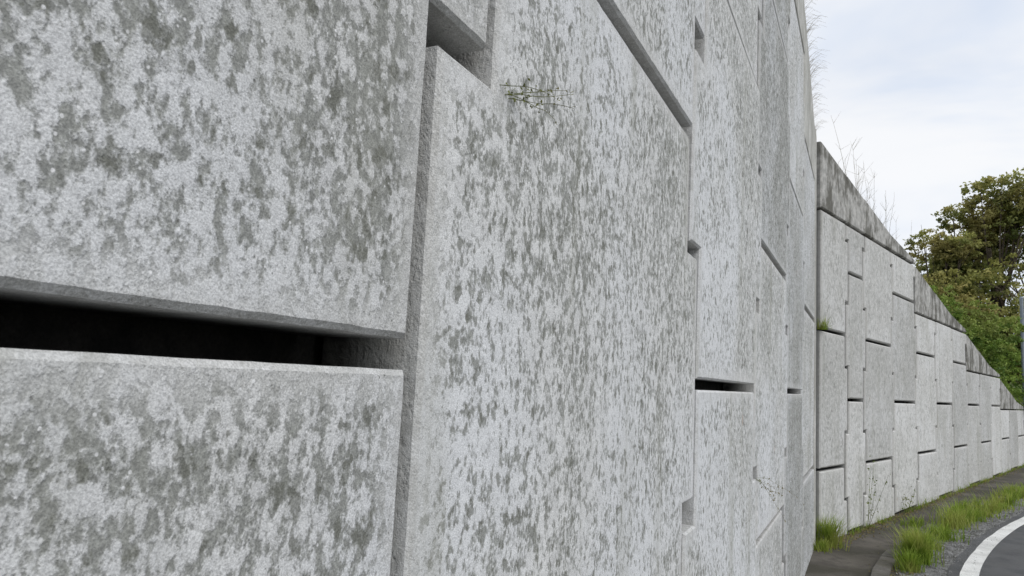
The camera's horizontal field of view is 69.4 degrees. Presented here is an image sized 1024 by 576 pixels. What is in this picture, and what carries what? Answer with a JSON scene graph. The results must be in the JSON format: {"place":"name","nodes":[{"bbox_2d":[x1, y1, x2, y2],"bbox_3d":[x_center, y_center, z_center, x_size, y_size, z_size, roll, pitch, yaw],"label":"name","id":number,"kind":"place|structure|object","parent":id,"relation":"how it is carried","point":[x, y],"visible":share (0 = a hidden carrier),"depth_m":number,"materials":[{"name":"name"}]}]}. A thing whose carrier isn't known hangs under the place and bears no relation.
{"place":"outdoors","nodes":[
{"label":"outdoors","id":0,"kind":"place"},
{"bbox_2d":[804,0,1023,333],"label":"sky","id":1,"kind":"structure","parent":0,"point":[932,91],"materials":[{"name":"white"}]},
{"bbox_2d":[805,466,1023,575],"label":"sidewalk","id":2,"kind":"structure","parent":0,"point":[859,556],"depth_m":7.91,"materials":[{"name":"concrete"}]},
{"bbox_2d":[866,461,890,527],"bbox_3d":[4.293,2.423,8.754,0.309,0.866,0.176,5,-7,-15],"label":"tall weed","id":3,"kind":"object","parent":2,"relation":"on","point":[869,509],"visible":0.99,"depth_m":8.74,"materials":[{"name":"plant"}]},
{"bbox_2d":[902,486,914,512],"bbox_3d":[5.391,2.926,10.066,0.270,0.437,0.130,9,-9,-42],"label":"tall weed","id":4,"kind":"object","parent":2,"relation":"on","point":[907,502],"visible":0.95,"depth_m":10.08,"materials":[{"name":"plant"}]},
{"bbox_2d":[819,469,1020,575],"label":"moss and litter","id":5,"kind":"object","parent":2,"relation":"on","point":[873,528],"visible":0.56,"depth_m":9.26,"materials":[{"name":"green plant"}]},
{"bbox_2d":[871,487,1021,575],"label":"gutter edging","id":6,"kind":"object","parent":2,"relation":"on","point":[884,564],"visible":0.19,"depth_m":6.94,"materials":[{"name":"concrete"}]},
{"bbox_2d":[896,499,1023,575],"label":"gravel verge","id":7,"kind":"structure","parent":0,"point":[958,550],"depth_m":8.08,"materials":[{"name":"grey gravel"}]},
{"bbox_2d":[813,463,1023,575],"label":"roadside grass","id":8,"kind":"structure","parent":7,"relation":"on","point":[917,546],"depth_m":8.33,"materials":[{"name":"green plant"}]},
{"bbox_2d":[947,511,1023,575],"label":"asphalt road","id":9,"kind":"structure","parent":0,"point":[1006,558],"depth_m":7.54,"materials":[{"name":"grey asphalt"}]},
{"bbox_2d":[960,517,1023,575],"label":"road edge line","id":10,"kind":"object","parent":9,"relation":"on","point":[980,553],"visible":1,"depth_m":7.82,"materials":[{"name":"white paint"}]},
{"bbox_2d":[1007,382,1022,409],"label":"grassy bank","id":11,"kind":"structure","parent":0,"point":[1017,396],"depth_m":33.48,"materials":[{"name":"green plant"}]},
{"bbox_2d":[804,0,938,267],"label":"dry grass stalks","id":12,"kind":"object","parent":11,"relation":"on","point":[885,208],"visible":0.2,"depth_m":10.27,"materials":[{"name":"beige plant"}]},
{"bbox_2d":[903,226,983,295],"bbox_3d":[16.904,1.301,29.435,4.183,7.932,4.085,0,-8,25],"label":"broadleaf tree","id":13,"kind":"object","parent":11,"relation":"on","point":[947,252],"visible":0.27,"depth_m":29.74,"materials":[{"name":"green plant"}]},
{"bbox_2d":[913,198,1021,383],"bbox_3d":[18.659,0.857,31.024,4.851,9.379,4.810,0,-8,25],"label":"broadleaf tree","id":14,"kind":"object","parent":11,"relation":"on","point":[969,221],"visible":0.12,"depth_m":31.11,"materials":[{"name":"green plant"}]},
{"bbox_2d":[921,173,1023,382],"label":"broadleaf tree","id":15,"kind":"object","parent":11,"relation":"on","point":[1008,213],"visible":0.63,"depth_m":29.61,"materials":[{"name":"green plant"}]},
{"bbox_2d":[929,222,1023,386],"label":"broadleaf tree","id":16,"kind":"object","parent":11,"relation":"on","point":[1017,382],"depth_m":36.49,"materials":[{"name":"green plant"}]},
{"bbox_2d":[967,167,1023,314],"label":"broadleaf tree","id":17,"kind":"object","parent":11,"relation":"on","point":[1001,277],"visible":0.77,"depth_m":28.98,"materials":[{"name":"green plant"}]},
{"label":"ground","id":18,"kind":"structure","parent":0,"visible":0},
{"bbox_2d":[0,0,1023,575],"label":"concrete panel retaining wall","id":19,"kind":"structure","parent":18,"relation":"on","point":[532,326],"depth_m":0.95,"materials":[{"name":"grey concrete"}]},
{"bbox_2d":[500,78,575,124],"bbox_3d":[0.036,-0.296,1.121,0.156,0.046,0.056,10,-10,-44],"label":"creeping weed","id":20,"kind":"object","parent":19,"relation":"attached to","point":[527,96],"visible":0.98,"depth_m":1.12,"materials":[{"name":"plant"}]},
{"bbox_2d":[755,478,803,521],"bbox_3d":[1.279,1.040,3.667,0.279,0.223,0.163,5,-7,-15],"label":"creeping weed","id":21,"kind":"object","parent":19,"relation":"attached to","point":[759,480],"visible":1,"depth_m":3.63,"materials":[{"name":"plant"}]},
{"bbox_2d":[794,0,804,53],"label":"coping section","id":22,"kind":"object","parent":19,"relation":"on","point":[800,8],"visible":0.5,"depth_m":6.32,"materials":[{"name":"concrete"}]},
{"bbox_2d":[804,14,814,178],"bbox_3d":[2.816,-1.839,7.384,0.304,1.180,1.484,0,-8,25],"label":"coping section","id":23,"kind":"object","parent":19,"relation":"on","point":[809,129],"visible":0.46,"depth_m":7.07,"materials":[{"name":"concrete"}]},
{"bbox_2d":[816,317,832,329],"bbox_3d":[3.376,0.369,7.996,0.240,0.157,0.291,9,-9,-42],"label":"joint grass tuft","id":24,"kind":"object","parent":19,"relation":"on","point":[824,325],"visible":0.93,"depth_m":7.99,"materials":[{"name":"green plant"}]},
{"bbox_2d":[816,142,846,222],"bbox_3d":[3.604,-1.202,8.625,0.304,0.748,0.892,-3,-9,41],"label":"coping section","id":25,"kind":"object","parent":19,"relation":"on","point":[831,190],"visible":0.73,"depth_m":8.41,"materials":[{"name":"concrete"}]},
{"bbox_2d":[844,176,863,232],"bbox_3d":[4.125,-1.016,9.216,0.304,0.578,0.662,-3,-9,41],"label":"coping section","id":26,"kind":"object","parent":19,"relation":"on","point":[855,209],"visible":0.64,"depth_m":9.07,"materials":[{"name":"concrete"}]},
{"bbox_2d":[860,199,891,249],"bbox_3d":[4.775,-0.827,9.956,0.304,0.451,1.282,-3,-9,41],"label":"coping section","id":27,"kind":"object","parent":19,"relation":"on","point":[876,231],"visible":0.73,"depth_m":9.72,"materials":[{"name":"concrete"}]},
{"bbox_2d":[888,237,914,263],"bbox_3d":[5.624,-0.543,10.919,0.304,0.208,1.282,-3,-9,41],"label":"coping section","id":28,"kind":"object","parent":19,"relation":"on","point":[898,250],"visible":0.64,"depth_m":10.68,"materials":[{"name":"concrete"}]},
{"bbox_2d":[816,329,1007,468],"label":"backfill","id":29,"kind":"structure","parent":19,"relation":"attached to","point":[848,399],"depth_m":10.97,"materials":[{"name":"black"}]},
{"bbox_2d":[908,267,934,319],"bbox_3d":[6.454,0.104,11.839,0.304,0.696,1.282,-3,-9,41],"label":"coping section","id":30,"kind":"object","parent":19,"relation":"on","point":[923,301],"visible":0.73,"depth_m":11.59,"materials":[{"name":"concrete"}]},
{"bbox_2d":[932,294,951,326],"bbox_3d":[7.303,0.389,12.803,0.304,0.454,1.282,-3,-9,41],"label":"coping section","id":31,"kind":"object","parent":19,"relation":"on","point":[943,315],"visible":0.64,"depth_m":12.58,"materials":[{"name":"concrete"}]},
{"bbox_2d":[949,316,965,332],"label":"coping section","id":32,"kind":"object","parent":19,"relation":"on","point":[957,326],"visible":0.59,"depth_m":13.54,"materials":[{"name":"concrete"}]},
{"bbox_2d":[960,334,978,372],"bbox_3d":[8.982,1.310,14.687,0.304,0.679,1.282,-3,-9,41],"label":"coping section","id":33,"kind":"object","parent":19,"relation":"on","point":[971,364],"visible":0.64,"depth_m":14.43,"materials":[{"name":"concrete"}]},
{"bbox_2d":[971,352,989,374],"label":"coping section","id":34,"kind":"object","parent":19,"relation":"on","point":[984,367],"visible":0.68,"depth_m":15.41,"materials":[{"name":"concrete"}]},
{"bbox_2d":[985,367,999,376],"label":"coping section","id":35,"kind":"object","parent":19,"relation":"on","point":[993,373],"visible":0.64,"depth_m":16.33,"materials":[{"name":"concrete"}]},
{"bbox_2d":[992,380,1009,408],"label":"coping section","id":36,"kind":"object","parent":19,"relation":"on","point":[1004,397],"visible":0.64,"depth_m":17.26,"materials":[{"name":"concrete"}]},
{"bbox_2d":[1009,392,1016,408],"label":"coping section","id":37,"kind":"object","parent":19,"relation":"on","point":[1012,403],"visible":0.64,"depth_m":18.24,"materials":[{"name":"concrete"}]},
{"bbox_2d":[810,129,816,543],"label":"corner pier","id":38,"kind":"structure","parent":18,"relation":"on","point":[814,428],"depth_m":7.71,"materials":[{"name":"concrete"}]},
{"bbox_2d":[929,284,1023,409],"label":"shrubs","id":39,"kind":"object","parent":18,"relation":"on","point":[988,334],"visible":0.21,"depth_m":21.27,"materials":[{"name":"green plant"}]},
{"bbox_2d":[1019,297,1023,410],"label":"sign post","id":40,"kind":"object","parent":18,"relation":"on","point":[1022,323],"visible":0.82,"depth_m":22.21,"materials":[{"name":"metal"}]}
]}

